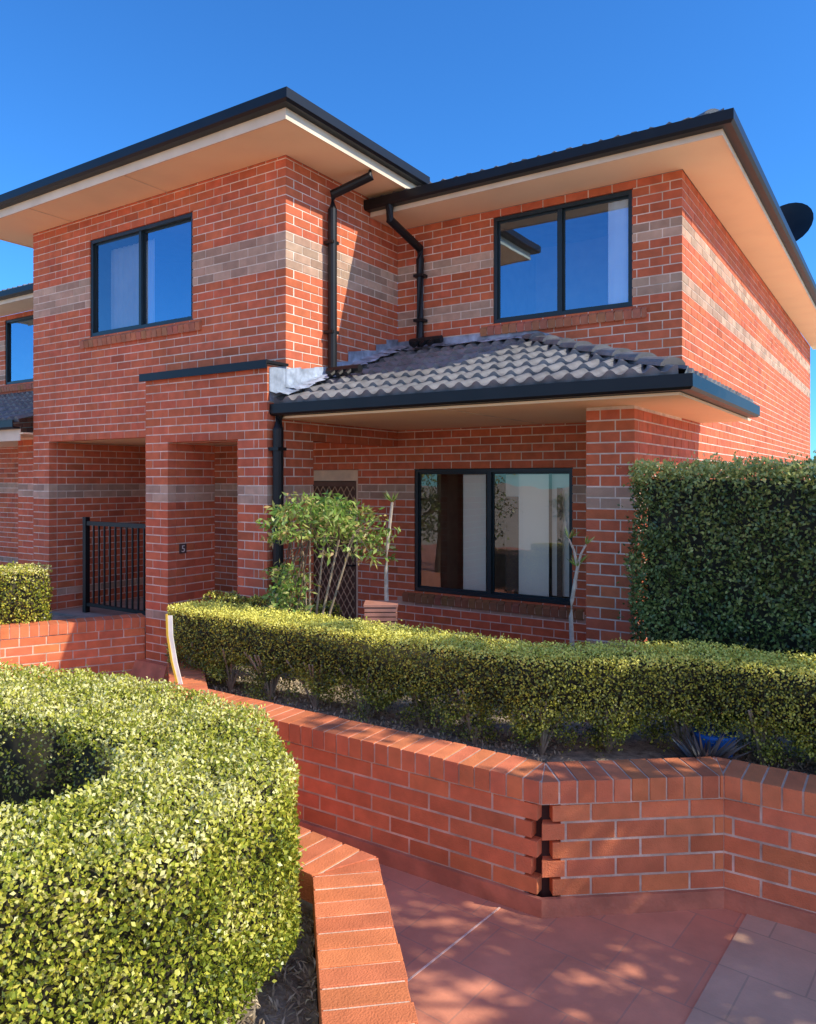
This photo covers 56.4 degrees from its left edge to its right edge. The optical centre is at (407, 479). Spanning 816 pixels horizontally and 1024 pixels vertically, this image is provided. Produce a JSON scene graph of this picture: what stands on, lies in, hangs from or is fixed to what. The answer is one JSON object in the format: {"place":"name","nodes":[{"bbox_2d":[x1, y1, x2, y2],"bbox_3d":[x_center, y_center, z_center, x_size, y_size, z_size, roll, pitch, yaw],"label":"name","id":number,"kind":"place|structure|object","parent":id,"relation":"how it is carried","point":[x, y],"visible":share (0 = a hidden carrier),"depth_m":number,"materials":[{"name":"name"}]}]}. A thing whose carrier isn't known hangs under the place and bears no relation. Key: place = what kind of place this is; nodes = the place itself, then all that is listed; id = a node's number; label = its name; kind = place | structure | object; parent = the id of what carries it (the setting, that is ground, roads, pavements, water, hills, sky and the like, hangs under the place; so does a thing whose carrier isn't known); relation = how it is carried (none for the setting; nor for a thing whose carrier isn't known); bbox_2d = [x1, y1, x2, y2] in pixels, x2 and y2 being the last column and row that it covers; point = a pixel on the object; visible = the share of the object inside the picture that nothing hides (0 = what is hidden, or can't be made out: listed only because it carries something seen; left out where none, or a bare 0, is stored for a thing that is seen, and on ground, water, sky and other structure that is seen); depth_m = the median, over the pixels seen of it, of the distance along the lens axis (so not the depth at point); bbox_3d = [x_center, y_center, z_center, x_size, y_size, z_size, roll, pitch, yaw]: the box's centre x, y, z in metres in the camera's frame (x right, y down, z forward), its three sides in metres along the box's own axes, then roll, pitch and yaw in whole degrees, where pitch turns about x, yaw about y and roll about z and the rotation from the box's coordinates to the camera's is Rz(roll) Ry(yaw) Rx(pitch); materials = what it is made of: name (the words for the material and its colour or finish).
{"place":"outdoors","nodes":[
{"label":"outdoors","id":0,"kind":"place"},
{"bbox_2d":[43,614,145,656],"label":"patio soil","id":1,"kind":"structure","parent":0,"point":[57,617],"depth_m":8.84,"materials":[{"name":"brown soil"}]},
{"bbox_2d":[0,561,53,624],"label":"hedge","id":2,"kind":"object","parent":1,"relation":"on","point":[22,592],"visible":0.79,"depth_m":7.62,"materials":[{"name":"green plant"}]},
{"bbox_2d":[209,896,318,1023],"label":"planter soil","id":3,"kind":"structure","parent":0,"point":[279,993],"depth_m":2.30,"materials":[{"name":"brown soil"}]},
{"bbox_2d":[0,659,306,1023],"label":"hedge","id":4,"kind":"object","parent":3,"relation":"on","point":[149,844],"visible":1,"depth_m":2.04,"materials":[{"name":"green plant"}]},
{"bbox_2d":[0,0,815,476],"label":"sky","id":5,"kind":"structure","parent":0,"point":[450,88],"materials":[{"name":"blue"}]},
{"bbox_2d":[107,677,745,1023],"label":"paving","id":6,"kind":"structure","parent":0,"point":[504,965],"depth_m":3.22,"materials":[{"name":"ceramic"}]},
{"bbox_2d":[0,283,33,571],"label":"townhouse","id":7,"kind":"structure","parent":6,"relation":"on","point":[16,438],"depth_m":13.02,"materials":[{"name":"brick"}]},
{"bbox_2d":[0,315,33,391],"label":"window","id":8,"kind":"structure","parent":7,"relation":"in","point":[19,331],"depth_m":13.64,"materials":[{"name":"glass"}]},
{"bbox_2d":[0,613,144,681],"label":"garden wall","id":9,"kind":"structure","parent":6,"relation":"on","point":[115,644],"depth_m":7.66,"materials":[{"name":"brick"}]},
{"bbox_2d":[280,821,417,1023],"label":"planter wall","id":10,"kind":"structure","parent":6,"relation":"on","point":[361,974],"depth_m":2.33,"materials":[{"name":"brick"}]},
{"bbox_2d":[0,86,815,681],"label":"townhouse","id":11,"kind":"structure","parent":6,"relation":"on","point":[498,378],"depth_m":7.89,"materials":[{"name":"brick"}]},
{"bbox_2d":[83,517,145,614],"bbox_3d":[-3.221,1.030,8.809,1.730,1.160,0.060,0,0,33],"label":"railing","id":12,"kind":"object","parent":11,"relation":"on","point":[87,524],"visible":0.69,"depth_m":9.00,"materials":[{"name":"black metal"}]},
{"bbox_2d":[79,212,201,348],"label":"window","id":13,"kind":"structure","parent":11,"relation":"in","point":[141,277],"depth_m":8.88,"materials":[{"name":"glass"}]},
{"bbox_2d":[313,470,358,627],"bbox_3d":[-0.935,0.940,9.378,0.890,2.120,0.142,0,0,33],"label":"door","id":14,"kind":"structure","parent":11,"relation":"in","point":[343,482],"depth_m":9.36,"materials":[{"name":"paint"}]},
{"bbox_2d":[402,468,584,619],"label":"window","id":15,"kind":"structure","parent":11,"relation":"in","point":[498,533],"depth_m":8.29,"materials":[{"name":"glass"}]},
{"bbox_2d":[480,190,646,335],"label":"window","id":16,"kind":"structure","parent":11,"relation":"in","point":[572,257],"depth_m":8.48,"materials":[{"name":"glass"}]},
{"bbox_2d":[780,202,813,240],"bbox_3d":[6.021,-3.842,12.467,0.941,1.544,0.766,0,0,-21],"label":"satellite dish","id":17,"kind":"object","parent":11,"relation":"attached to","point":[799,217],"visible":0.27,"depth_m":12.51,"materials":[{"name":"black metal"}]},
{"bbox_2d":[408,907,500,980],"bbox_3d":[0.068,2.027,3.165,0.008,0.003,1.155,0,0,40],"label":"paving joint","id":18,"kind":"object","parent":6,"relation":"on","point":[449,947],"visible":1,"depth_m":3.32,"materials":[{"name":"grey concrete"}]},
{"bbox_2d":[168,655,815,933],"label":"garden wall","id":19,"kind":"structure","parent":6,"relation":"on","point":[539,839],"depth_m":3.60,"materials":[{"name":"brick"}]},
{"bbox_2d":[166,614,182,683],"bbox_3d":[-1.568,1.135,5.103,0.112,0.470,0.017,0,0,0],"label":"boundary board","id":20,"kind":"object","parent":19,"relation":"on","point":[171,647],"visible":0.99,"depth_m":5.10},
{"bbox_2d":[204,662,815,774],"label":"garden soil","id":21,"kind":"structure","parent":0,"point":[633,747],"depth_m":4.50,"materials":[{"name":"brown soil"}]},
{"bbox_2d":[202,590,341,665],"bbox_3d":[-1.189,1.295,6.465,1.437,0.655,0.382,0,0,28],"label":"hedge","id":22,"kind":"object","parent":21,"relation":"on","point":[252,601],"visible":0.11,"depth_m":6.49,"materials":[{"name":"green plant"}]},
{"bbox_2d":[255,490,400,675],"bbox_3d":[-0.624,0.796,5.847,1.132,1.471,1.018,0,0,33],"label":"shrub","id":23,"kind":"object","parent":21,"relation":"on","point":[329,517],"visible":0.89,"depth_m":5.75,"materials":[{"name":"green plant"}]},
{"bbox_2d":[364,600,397,686],"bbox_3d":[-0.200,1.224,5.700,0.252,0.612,0.232,0,0,0],"label":"letterbox","id":24,"kind":"object","parent":21,"relation":"on","point":[383,611],"visible":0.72,"depth_m":5.59,"materials":[{"name":"brick"}]},
{"bbox_2d":[384,489,398,600],"bbox_3d":[-0.142,0.801,5.772,0.152,1.462,0.087,0,0,33],"label":"cane plant","id":25,"kind":"object","parent":21,"relation":"on","point":[386,596],"visible":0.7,"depth_m":5.79,"materials":[{"name":"grey plant"}]},
{"bbox_2d":[160,599,815,772],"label":"hedge","id":26,"kind":"object","parent":21,"relation":"on","point":[642,680],"visible":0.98,"depth_m":4.29,"materials":[{"name":"green plant"}]},
{"bbox_2d":[564,527,594,648],"bbox_3d":[1.196,0.926,5.304,0.214,1.214,0.151,0,0,16],"label":"cane plant","id":27,"kind":"object","parent":21,"relation":"on","point":[576,562],"visible":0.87,"depth_m":5.29,"materials":[{"name":"grey plant"}]},
{"bbox_2d":[655,719,753,759],"bbox_3d":[1.554,1.386,3.994,0.502,0.288,0.479,0,0,33],"label":"spiky plant","id":28,"kind":"object","parent":21,"relation":"on","point":[690,748],"visible":0.56,"depth_m":3.95,"materials":[{"name":"green plant"}]},
{"bbox_2d":[692,724,737,757],"bbox_3d":[1.660,1.445,4.120,0.234,0.170,0.234,0,0,33],"label":"bucket","id":29,"kind":"object","parent":21,"relation":"on","point":[724,741],"visible":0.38,"depth_m":4.05,"materials":[{"name":"blue plastic"}]},
{"bbox_2d":[616,447,815,731],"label":"hedge","id":30,"kind":"object","parent":21,"relation":"on","point":[728,553],"visible":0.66,"depth_m":4.82,"materials":[{"name":"green plant"}]},
{"bbox_2d":[685,914,815,1023],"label":"tan paving","id":31,"kind":"structure","parent":0,"point":[764,972],"depth_m":3.08,"materials":[{"name":"beige tile"}]}
]}

